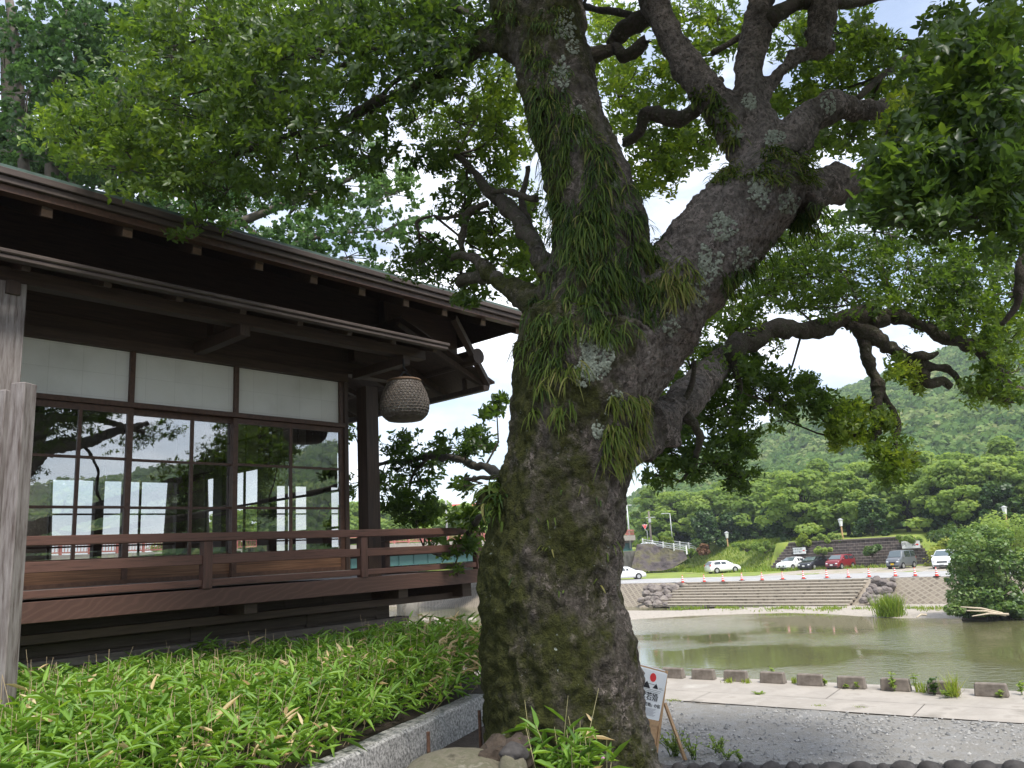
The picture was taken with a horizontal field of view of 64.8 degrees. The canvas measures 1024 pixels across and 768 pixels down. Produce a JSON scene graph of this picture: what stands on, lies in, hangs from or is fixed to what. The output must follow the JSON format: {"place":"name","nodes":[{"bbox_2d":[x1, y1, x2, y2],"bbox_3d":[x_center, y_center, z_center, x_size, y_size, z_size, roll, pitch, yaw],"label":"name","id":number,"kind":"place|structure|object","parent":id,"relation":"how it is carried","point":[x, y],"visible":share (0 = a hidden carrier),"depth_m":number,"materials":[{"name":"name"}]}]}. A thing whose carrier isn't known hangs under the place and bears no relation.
{"place":"outdoors","nodes":[
{"label":"outdoors","id":0,"kind":"place"},
{"bbox_2d":[0,604,483,767],"bbox_3d":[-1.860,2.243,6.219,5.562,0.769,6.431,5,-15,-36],"label":"bamboo grass","id":1,"kind":"structure","parent":0,"point":[60,727],"depth_m":4.93,"materials":[{"name":"plant"}]},
{"bbox_2d":[406,726,484,767],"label":"terrace ground","id":2,"kind":"structure","parent":0,"point":[470,740],"depth_m":5.90,"materials":[{"name":"soil"}]},
{"bbox_2d":[0,389,9,526],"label":"gate post","id":3,"kind":"object","parent":2,"relation":"on","point":[4,403],"visible":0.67,"depth_m":5.46,"materials":[{"name":"grey wood"}]},
{"bbox_2d":[0,382,36,706],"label":"gate post","id":4,"kind":"object","parent":2,"relation":"on","point":[16,489],"visible":1,"depth_m":5.38,"materials":[{"name":"grey wood"}]},
{"bbox_2d":[0,0,254,560],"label":"ginkgo tree","id":5,"kind":"object","parent":2,"relation":"on","point":[65,32],"visible":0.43,"depth_m":17.99,"materials":[{"name":"green plant"}]},
{"bbox_2d":[0,163,523,675],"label":"riverside teahouse","id":6,"kind":"structure","parent":2,"relation":"on","point":[136,345],"depth_m":9.72,"materials":[{"name":"brown wood"}]},
{"bbox_2d":[23,399,133,589],"bbox_3d":[-4.709,1.151,8.497,0.040,1.947,1.344,-13,-16,40],"label":"sliding door","id":7,"kind":"structure","parent":6,"relation":"in","point":[47,580],"depth_m":8.63,"materials":[{"name":"brown wood"}]},
{"bbox_2d":[117,409,231,584],"bbox_3d":[-3.890,1.312,9.481,0.040,1.947,1.369,-13,-16,40],"label":"sliding door","id":8,"kind":"structure","parent":6,"relation":"in","point":[186,572],"depth_m":9.43,"materials":[{"name":"brown wood"}]},
{"bbox_2d":[230,418,344,576],"bbox_3d":[-2.886,1.474,10.524,0.040,1.947,1.678,-13,-16,40],"label":"sliding door","id":9,"kind":"structure","parent":6,"relation":"in","point":[325,564],"depth_m":10.42,"materials":[{"name":"brown wood"}]},
{"bbox_2d":[380,358,429,422],"bbox_3d":[-1.446,0.071,10.820,0.664,0.847,0.664,-3,-12,0],"label":"woven basket lantern","id":10,"kind":"object","parent":6,"relation":"hanging from","point":[404,399],"visible":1,"depth_m":10.56,"materials":[{"name":"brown wicker"}]},
{"bbox_2d":[146,133,440,553],"bbox_3d":[-4.560,-0.380,15.551,6.747,11.083,3.248,-3,-12,0],"label":"ginkgo tree","id":11,"kind":"object","parent":2,"relation":"on","point":[308,235],"visible":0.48,"depth_m":15.55,"materials":[{"name":"green plant"}]},
{"bbox_2d":[301,730,409,767],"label":"granite kerb","id":12,"kind":"structure","parent":2,"relation":"on","point":[387,749],"depth_m":5.01,"materials":[{"name":"stone"}]},
{"bbox_2d":[388,694,483,762],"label":"granite kerb","id":13,"kind":"structure","parent":2,"relation":"on","point":[451,722],"depth_m":5.85,"materials":[{"name":"stone"}]},
{"bbox_2d":[407,747,498,767],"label":"flat boulder","id":14,"kind":"object","parent":2,"relation":"on","point":[457,757],"visible":0.88,"depth_m":4.19,"materials":[{"name":"stone"}]},
{"bbox_2d":[478,733,506,761],"bbox_3d":[-0.074,2.028,4.287,0.258,0.301,0.258,-3,-12,0],"label":"brown rock","id":15,"kind":"object","parent":14,"relation":"on","point":[492,746],"visible":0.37,"depth_m":4.29,"materials":[{"name":"stone"}]},
{"bbox_2d":[504,732,534,767],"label":"brown rock","id":16,"kind":"object","parent":14,"relation":"on","point":[523,740],"visible":0.43,"depth_m":4.10,"materials":[{"name":"stone"}]},
{"bbox_2d":[498,741,529,767],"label":"stone stub","id":17,"kind":"object","parent":2,"relation":"on","point":[512,754],"visible":1,"depth_m":3.74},
{"bbox_2d":[17,0,1023,767],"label":"old tree","id":18,"kind":"object","parent":2,"relation":"on","point":[941,150],"visible":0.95,"depth_m":6.42,"materials":[{"name":"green plant"}]},
{"bbox_2d":[464,475,507,531],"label":"hanging fern","id":19,"kind":"object","parent":18,"relation":"attached to","point":[493,495],"visible":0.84,"depth_m":4.95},
{"bbox_2d":[495,0,574,96],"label":"hanging fern","id":20,"kind":"object","parent":18,"relation":"attached to","point":[528,55],"visible":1,"depth_m":5.64,"materials":[{"name":"plant"}]},
{"bbox_2d":[503,294,576,385],"bbox_3d":[0.132,-0.301,5.112,0.344,0.729,0.696,0,-12,-13],"label":"hanging fern","id":21,"kind":"object","parent":18,"relation":"attached to","point":[537,323],"visible":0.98,"depth_m":4.98,"materials":[{"name":"plant"}]},
{"bbox_2d":[521,360,595,439],"bbox_3d":[0.263,0.092,4.811,0.486,0.516,0.178,-8,-13,22],"label":"hanging fern","id":22,"kind":"object","parent":18,"relation":"attached to","point":[554,416],"visible":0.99,"depth_m":4.81,"materials":[{"name":"plant"}]},
{"bbox_2d":[508,482,623,596],"bbox_3d":[0.343,0.898,4.678,0.747,0.649,0.177,-1,-12,-13],"label":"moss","id":23,"kind":"object","parent":18,"relation":"attached to","point":[602,587],"visible":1,"depth_m":4.65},
{"bbox_2d":[515,84,672,354],"bbox_3d":[0.555,-1.116,5.277,0.985,2.087,0.707,-3,-12,0],"label":"hanging fern","id":24,"kind":"object","parent":18,"relation":"attached to","point":[597,241],"visible":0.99,"depth_m":5.15,"materials":[{"name":"plant"}]},
{"bbox_2d":[592,392,655,484],"bbox_3d":[0.763,0.337,4.901,0.258,0.594,0.627,-14,-16,42],"label":"hanging fern","id":25,"kind":"object","parent":18,"relation":"attached to","point":[619,449],"visible":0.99,"depth_m":4.85,"materials":[{"name":"plant"}]},
{"bbox_2d":[642,256,708,322],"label":"hanging fern","id":26,"kind":"object","parent":18,"relation":"attached to","point":[685,295],"visible":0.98,"depth_m":5.10,"materials":[{"name":"plant"}]},
{"bbox_2d":[683,84,751,160],"bbox_3d":[1.428,-1.856,5.698,0.243,0.594,0.435,3,-14,-29],"label":"hanging fern","id":27,"kind":"object","parent":18,"relation":"attached to","point":[708,110],"visible":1,"depth_m":5.70,"materials":[{"name":"plant"}]},
{"bbox_2d":[703,158,751,187],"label":"hanging fern","id":28,"kind":"object","parent":18,"relation":"attached to","point":[725,176],"visible":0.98,"depth_m":5.39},
{"bbox_2d":[719,201,835,315],"bbox_3d":[1.757,-0.833,5.426,0.949,0.818,0.364,0,-12,-16],"label":"hanging fern","id":29,"kind":"object","parent":18,"relation":"attached to","point":[802,224],"visible":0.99,"depth_m":5.43,"materials":[{"name":"plant"}]},
{"bbox_2d":[739,142,830,190],"bbox_3d":[1.858,-1.449,5.388,0.786,0.430,0.309,2,-13,-25],"label":"hanging fern","id":30,"kind":"object","parent":18,"relation":"attached to","point":[771,175],"visible":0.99,"depth_m":5.33,"materials":[{"name":"plant"}]},
{"bbox_2d":[502,688,631,767],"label":"bamboo plant","id":31,"kind":"object","parent":2,"relation":"on","point":[572,756],"visible":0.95,"depth_m":4.03,"materials":[{"name":"green plant"}]},
{"bbox_2d":[660,760,1023,767],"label":"stone wall","id":32,"kind":"structure","parent":2,"relation":"on","point":[921,764],"depth_m":4.55,"materials":[{"name":"stone"}]},
{"bbox_2d":[0,0,1023,554],"label":"sky","id":33,"kind":"structure","parent":0,"point":[837,356],"materials":[{"name":"white"}]},
{"bbox_2d":[389,607,1023,690],"bbox_3d":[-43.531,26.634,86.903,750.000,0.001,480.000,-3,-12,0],"label":"river","id":34,"kind":"structure","parent":0,"point":[832,647],"depth_m":42.38,"materials":[{"name":"green liquid"}]},
{"bbox_2d":[51,530,635,615],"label":"building","id":35,"kind":"structure","parent":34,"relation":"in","point":[628,558],"depth_m":82.83,"materials":[{"name":"metal"}]},
{"bbox_2d":[432,583,479,606],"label":"abutment slope","id":36,"kind":"structure","parent":34,"relation":"in","point":[470,601],"depth_m":94.34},
{"bbox_2d":[389,583,658,606],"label":"river revetment","id":37,"kind":"object","parent":34,"relation":"in","point":[632,593],"visible":0.2,"depth_m":81.06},
{"bbox_2d":[402,522,1023,578],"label":"embankment","id":38,"kind":"structure","parent":0,"point":[781,546],"depth_m":98.31,"materials":[{"name":"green plant"}]},
{"bbox_2d":[0,0,313,210],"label":"dark evergreen","id":39,"kind":"object","parent":38,"relation":"on","point":[105,6],"visible":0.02,"depth_m":26.33,"materials":[{"name":"green plant"}]},
{"bbox_2d":[237,504,256,548],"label":"cherry tree","id":40,"kind":"object","parent":38,"relation":"on","point":[251,514],"visible":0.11,"depth_m":145.02,"materials":[{"name":"green plant"}]},
{"bbox_2d":[349,501,392,528],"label":"cherry tree","id":41,"kind":"object","parent":38,"relation":"on","point":[353,507],"visible":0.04,"depth_m":145.94,"materials":[{"name":"green plant"}]},
{"bbox_2d":[384,513,434,543],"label":"cherry tree","id":42,"kind":"object","parent":38,"relation":"on","point":[393,527],"visible":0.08,"depth_m":144.90,"materials":[{"name":"green plant"}]},
{"bbox_2d":[629,486,666,531],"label":"tall tree","id":43,"kind":"object","parent":38,"relation":"on","point":[646,500],"visible":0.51,"depth_m":149.24,"materials":[{"name":"green plant"}]},
{"bbox_2d":[637,516,671,546],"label":"evergreen tree","id":44,"kind":"object","parent":38,"relation":"on","point":[655,529],"visible":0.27,"depth_m":130.86,"materials":[{"name":"green plant"}]},
{"bbox_2d":[631,544,686,570],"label":"stone slope","id":45,"kind":"structure","parent":38,"relation":"on","point":[650,557],"depth_m":112.56,"materials":[{"name":"stone"}]},
{"bbox_2d":[634,490,696,545],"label":"cherry tree","id":46,"kind":"object","parent":38,"relation":"on","point":[664,499],"visible":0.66,"depth_m":130.85,"materials":[{"name":"green plant"}]},
{"bbox_2d":[690,510,726,548],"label":"evergreen tree","id":47,"kind":"object","parent":38,"relation":"on","point":[705,526],"visible":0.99,"depth_m":118.33,"materials":[{"name":"green plant"}]},
{"bbox_2d":[678,487,745,542],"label":"cherry tree","id":48,"kind":"object","parent":38,"relation":"on","point":[716,500],"visible":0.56,"depth_m":123.89,"materials":[{"name":"green plant"}]},
{"bbox_2d":[704,560,740,573],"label":"parked car","id":49,"kind":"object","parent":38,"relation":"on","point":[717,566],"visible":0.96,"depth_m":96.30,"materials":[{"name":"white paint"}]},
{"bbox_2d":[713,511,750,543],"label":"evergreen tree","id":50,"kind":"object","parent":38,"relation":"on","point":[734,535],"visible":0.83,"depth_m":119.05,"materials":[{"name":"green plant"}]},
{"bbox_2d":[719,481,771,538],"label":"cherry tree","id":51,"kind":"object","parent":38,"relation":"on","point":[750,504],"visible":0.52,"depth_m":120.50,"materials":[{"name":"green plant"}]},
{"bbox_2d":[743,517,764,540],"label":"evergreen tree","id":52,"kind":"object","parent":38,"relation":"on","point":[754,534],"visible":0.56,"depth_m":119.69,"materials":[{"name":"green plant"}]},
{"bbox_2d":[750,540,775,553],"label":"bush","id":53,"kind":"object","parent":38,"relation":"on","point":[761,547],"visible":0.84,"depth_m":99.54,"materials":[{"name":"green plant"}]},
{"bbox_2d":[747,470,792,525],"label":"cherry tree","id":54,"kind":"object","parent":38,"relation":"on","point":[768,477],"visible":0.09,"depth_m":125.44,"materials":[{"name":"green plant"}]},
{"bbox_2d":[760,506,795,538],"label":"evergreen tree","id":55,"kind":"object","parent":38,"relation":"on","point":[766,531],"visible":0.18,"depth_m":111.62,"materials":[{"name":"green plant"}]},
{"bbox_2d":[776,557,803,569],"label":"parked car","id":56,"kind":"object","parent":38,"relation":"on","point":[788,562],"visible":0.69,"depth_m":92.56,"materials":[{"name":"white paint"}]},
{"bbox_2d":[767,497,827,541],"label":"evergreen tree","id":57,"kind":"object","parent":38,"relation":"on","point":[776,528],"visible":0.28,"depth_m":102.87,"materials":[{"name":"green plant"}]},
{"bbox_2d":[647,527,953,572],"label":"bank grass","id":58,"kind":"structure","parent":38,"relation":"on","point":[698,569],"depth_m":104.42,"materials":[{"name":"plant"}]},
{"bbox_2d":[754,469,852,534],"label":"cherry tree","id":59,"kind":"object","parent":38,"relation":"on","point":[805,487],"visible":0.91,"depth_m":100.95,"materials":[{"name":"green plant"}]},
{"bbox_2d":[805,458,836,510],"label":"tall tree","id":60,"kind":"object","parent":38,"relation":"on","point":[817,465],"visible":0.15,"depth_m":116.27,"materials":[{"name":"green plant"}]},
{"bbox_2d":[811,532,842,543],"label":"bush","id":61,"kind":"object","parent":38,"relation":"on","point":[825,538],"visible":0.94,"depth_m":92.86,"materials":[{"name":"green plant"}]},
{"bbox_2d":[802,470,898,535],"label":"cherry tree","id":62,"kind":"object","parent":38,"relation":"on","point":[841,484],"visible":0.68,"depth_m":99.60,"materials":[{"name":"green plant"}]},
{"bbox_2d":[771,536,931,569],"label":"block retaining wall","id":63,"kind":"structure","parent":38,"relation":"on","point":[855,550],"depth_m":89.67,"materials":[{"name":"concrete"}]},
{"bbox_2d":[759,566,947,575],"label":"parking verge","id":64,"kind":"structure","parent":38,"relation":"on","point":[875,570],"depth_m":81.22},
{"bbox_2d":[797,556,828,569],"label":"parked car","id":65,"kind":"object","parent":64,"relation":"on","point":[812,562],"visible":0.76,"depth_m":89.97,"materials":[{"name":"black paint"}]},
{"bbox_2d":[825,554,855,568],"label":"parked car","id":66,"kind":"object","parent":64,"relation":"on","point":[840,561],"visible":0.94,"depth_m":87.91,"materials":[{"name":"red paint"}]},
{"bbox_2d":[886,550,916,568],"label":"parked car","id":67,"kind":"object","parent":64,"relation":"on","point":[902,559],"visible":1,"depth_m":80.48,"materials":[{"name":"grey paint"}]},
{"bbox_2d":[931,549,954,568],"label":"parked car","id":68,"kind":"object","parent":64,"relation":"on","point":[940,558],"visible":0.48,"depth_m":75.10,"materials":[{"name":"white paint"}]},
{"bbox_2d":[849,497,894,536],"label":"evergreen tree","id":69,"kind":"object","parent":38,"relation":"on","point":[868,518],"visible":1,"depth_m":94.42,"materials":[{"name":"green plant"}]},
{"bbox_2d":[862,544,882,556],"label":"bush","id":70,"kind":"object","parent":38,"relation":"on","point":[870,550],"visible":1,"depth_m":86.64,"materials":[{"name":"green plant"}]},
{"bbox_2d":[842,461,909,506],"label":"cherry tree","id":71,"kind":"object","parent":38,"relation":"on","point":[860,469],"visible":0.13,"depth_m":116.24,"materials":[{"name":"green plant"}]},
{"bbox_2d":[855,465,950,531],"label":"cherry tree","id":72,"kind":"object","parent":38,"relation":"on","point":[894,500],"visible":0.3,"depth_m":98.18,"materials":[{"name":"green plant"}]},
{"bbox_2d":[865,450,963,528],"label":"cherry tree","id":73,"kind":"object","parent":38,"relation":"on","point":[927,457],"visible":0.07,"depth_m":106.59,"materials":[{"name":"green plant"}]},
{"bbox_2d":[922,537,952,565],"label":"bush","id":74,"kind":"object","parent":38,"relation":"on","point":[939,545],"visible":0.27,"depth_m":81.23,"materials":[{"name":"green plant"}]},
{"bbox_2d":[916,486,969,531],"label":"evergreen tree","id":75,"kind":"object","parent":38,"relation":"on","point":[936,523],"visible":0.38,"depth_m":91.34,"materials":[{"name":"green plant"}]},
{"bbox_2d":[925,524,962,545],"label":"bush","id":76,"kind":"object","parent":38,"relation":"on","point":[939,534],"visible":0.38,"depth_m":83.59,"materials":[{"name":"green plant"}]},
{"bbox_2d":[935,451,974,477],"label":"cherry tree","id":77,"kind":"object","parent":38,"relation":"on","point":[957,455],"visible":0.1,"depth_m":107.70,"materials":[{"name":"green plant"}]},
{"bbox_2d":[903,459,1012,530],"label":"cherry tree","id":78,"kind":"object","parent":38,"relation":"on","point":[943,474],"visible":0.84,"depth_m":89.66,"materials":[{"name":"green plant"}]},
{"bbox_2d":[944,455,1023,521],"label":"cherry tree","id":79,"kind":"object","parent":38,"relation":"on","point":[995,468],"visible":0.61,"depth_m":89.10,"materials":[{"name":"green plant"}]},
{"bbox_2d":[964,481,1023,528],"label":"evergreen tree","id":80,"kind":"object","parent":38,"relation":"on","point":[994,494],"visible":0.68,"depth_m":85.46,"materials":[{"name":"green plant"}]},
{"bbox_2d":[964,510,1023,552],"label":"bush","id":81,"kind":"object","parent":38,"relation":"on","point":[1017,529],"visible":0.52,"depth_m":75.56,"materials":[{"name":"green plant"}]},
{"bbox_2d":[980,435,1023,522],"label":"tall tree","id":82,"kind":"object","parent":38,"relation":"on","point":[996,446],"visible":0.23,"depth_m":100.69,"materials":[{"name":"green plant"}]},
{"bbox_2d":[1004,455,1023,513],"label":"cherry tree","id":83,"kind":"object","parent":38,"relation":"on","point":[1019,460],"visible":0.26,"depth_m":89.77,"materials":[{"name":"green plant"}]},
{"bbox_2d":[464,669,1023,723],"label":"riverside pavement","id":84,"kind":"structure","parent":0,"point":[967,705],"depth_m":13.19,"materials":[{"name":"concrete"}]},
{"bbox_2d":[662,667,685,678],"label":"kerb block","id":85,"kind":"structure","parent":84,"relation":"on","point":[676,673],"depth_m":16.16,"materials":[{"name":"concrete"}]},
{"bbox_2d":[691,668,716,679],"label":"kerb block","id":86,"kind":"structure","parent":84,"relation":"on","point":[703,674],"depth_m":15.81,"materials":[{"name":"concrete"}]},
{"bbox_2d":[724,670,749,681],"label":"kerb block","id":87,"kind":"structure","parent":84,"relation":"on","point":[736,675],"depth_m":15.39,"materials":[{"name":"concrete"}]},
{"bbox_2d":[760,671,786,683],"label":"kerb block","id":88,"kind":"structure","parent":84,"relation":"on","point":[773,677],"depth_m":14.96,"materials":[{"name":"concrete"}]},
{"bbox_2d":[797,673,825,685],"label":"kerb block","id":89,"kind":"structure","parent":84,"relation":"on","point":[805,679],"depth_m":14.51,"materials":[{"name":"concrete"}]},
{"bbox_2d":[837,675,866,688],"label":"kerb block","id":90,"kind":"structure","parent":84,"relation":"on","point":[850,681],"depth_m":14.02,"materials":[{"name":"concrete"}]},
{"bbox_2d":[880,677,911,691],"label":"kerb block","id":91,"kind":"structure","parent":84,"relation":"on","point":[903,684],"depth_m":13.57,"materials":[{"name":"concrete"}]},
{"bbox_2d":[938,670,967,697],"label":"weed","id":92,"kind":"object","parent":84,"relation":"on","point":[955,691],"visible":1,"depth_m":12.84,"materials":[{"name":"green plant"}]},
{"bbox_2d":[974,682,1009,697],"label":"kerb block","id":93,"kind":"structure","parent":84,"relation":"on","point":[986,689],"depth_m":12.70,"materials":[{"name":"concrete"}]},
{"bbox_2d":[714,526,916,540],"bbox_3d":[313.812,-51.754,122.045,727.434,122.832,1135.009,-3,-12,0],"label":"hill","id":94,"kind":"structure","parent":0,"point":[904,527],"depth_m":137.62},
{"bbox_2d":[427,503,487,568],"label":"cherry tree","id":95,"kind":"object","parent":94,"relation":"on","point":[443,521],"visible":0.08,"depth_m":145.98,"materials":[{"name":"green plant"}]},
{"bbox_2d":[624,319,1023,543],"bbox_3d":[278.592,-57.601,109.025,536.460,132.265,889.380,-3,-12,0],"label":"hillside wood","id":96,"kind":"object","parent":94,"relation":"on","point":[940,421],"visible":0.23,"depth_m":279.46,"materials":[{"name":"green plant"}]},
{"bbox_2d":[621,571,1010,583],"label":"parking ground","id":97,"kind":"structure","parent":0,"point":[838,576],"depth_m":75.97,"materials":[{"name":"asphalt"}]},
{"bbox_2d":[621,567,645,578],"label":"parked car","id":98,"kind":"object","parent":97,"relation":"on","point":[628,572],"visible":0.64,"depth_m":92.24,"materials":[{"name":"white paint"}]},
{"bbox_2d":[628,604,1023,619],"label":"gravel bar","id":99,"kind":"object","parent":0,"point":[915,613],"visible":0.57,"depth_m":62.88,"materials":[{"name":"gravel"}]},
{"bbox_2d":[640,578,881,606],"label":"river stairs","id":100,"kind":"structure","parent":99,"relation":"on","point":[820,592],"depth_m":69.69,"materials":[{"name":"concrete"}]},
{"bbox_2d":[667,604,943,612],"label":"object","id":101,"kind":"structure","parent":99,"relation":"on","point":[832,608],"depth_m":63.24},
{"bbox_2d":[865,592,907,617],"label":"reed tuft","id":102,"kind":"object","parent":99,"relation":"on","point":[888,607],"visible":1,"depth_m":54.58,"materials":[{"name":"green plant"}]},
{"bbox_2d":[886,576,1023,603],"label":"river revetment","id":103,"kind":"object","parent":99,"relation":"on","point":[923,590],"visible":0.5,"depth_m":62.68,"materials":[{"name":"concrete"}]},
{"bbox_2d":[943,523,1023,619],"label":"riverside bush","id":104,"kind":"object","parent":99,"relation":"on","point":[980,569],"visible":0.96,"depth_m":49.26,"materials":[{"name":"green plant"}]},
{"bbox_2d":[648,700,1023,764],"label":"gravel ground","id":105,"kind":"structure","parent":0,"point":[782,746],"depth_m":10.86,"materials":[{"name":"gravel"}]},
{"bbox_2d":[640,664,686,759],"bbox_3d":[1.753,4.178,10.275,0.920,1.239,0.370,4,-14,-30],"label":"sign board","id":106,"kind":"object","parent":105,"relation":"on","point":[655,684],"visible":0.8,"depth_m":10.47,"materials":[{"name":"white wood"}]},
{"bbox_2d":[659,729,689,756],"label":"weed","id":107,"kind":"object","parent":105,"relation":"on","point":[674,748],"visible":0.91,"depth_m":10.39,"materials":[{"name":"green plant"}]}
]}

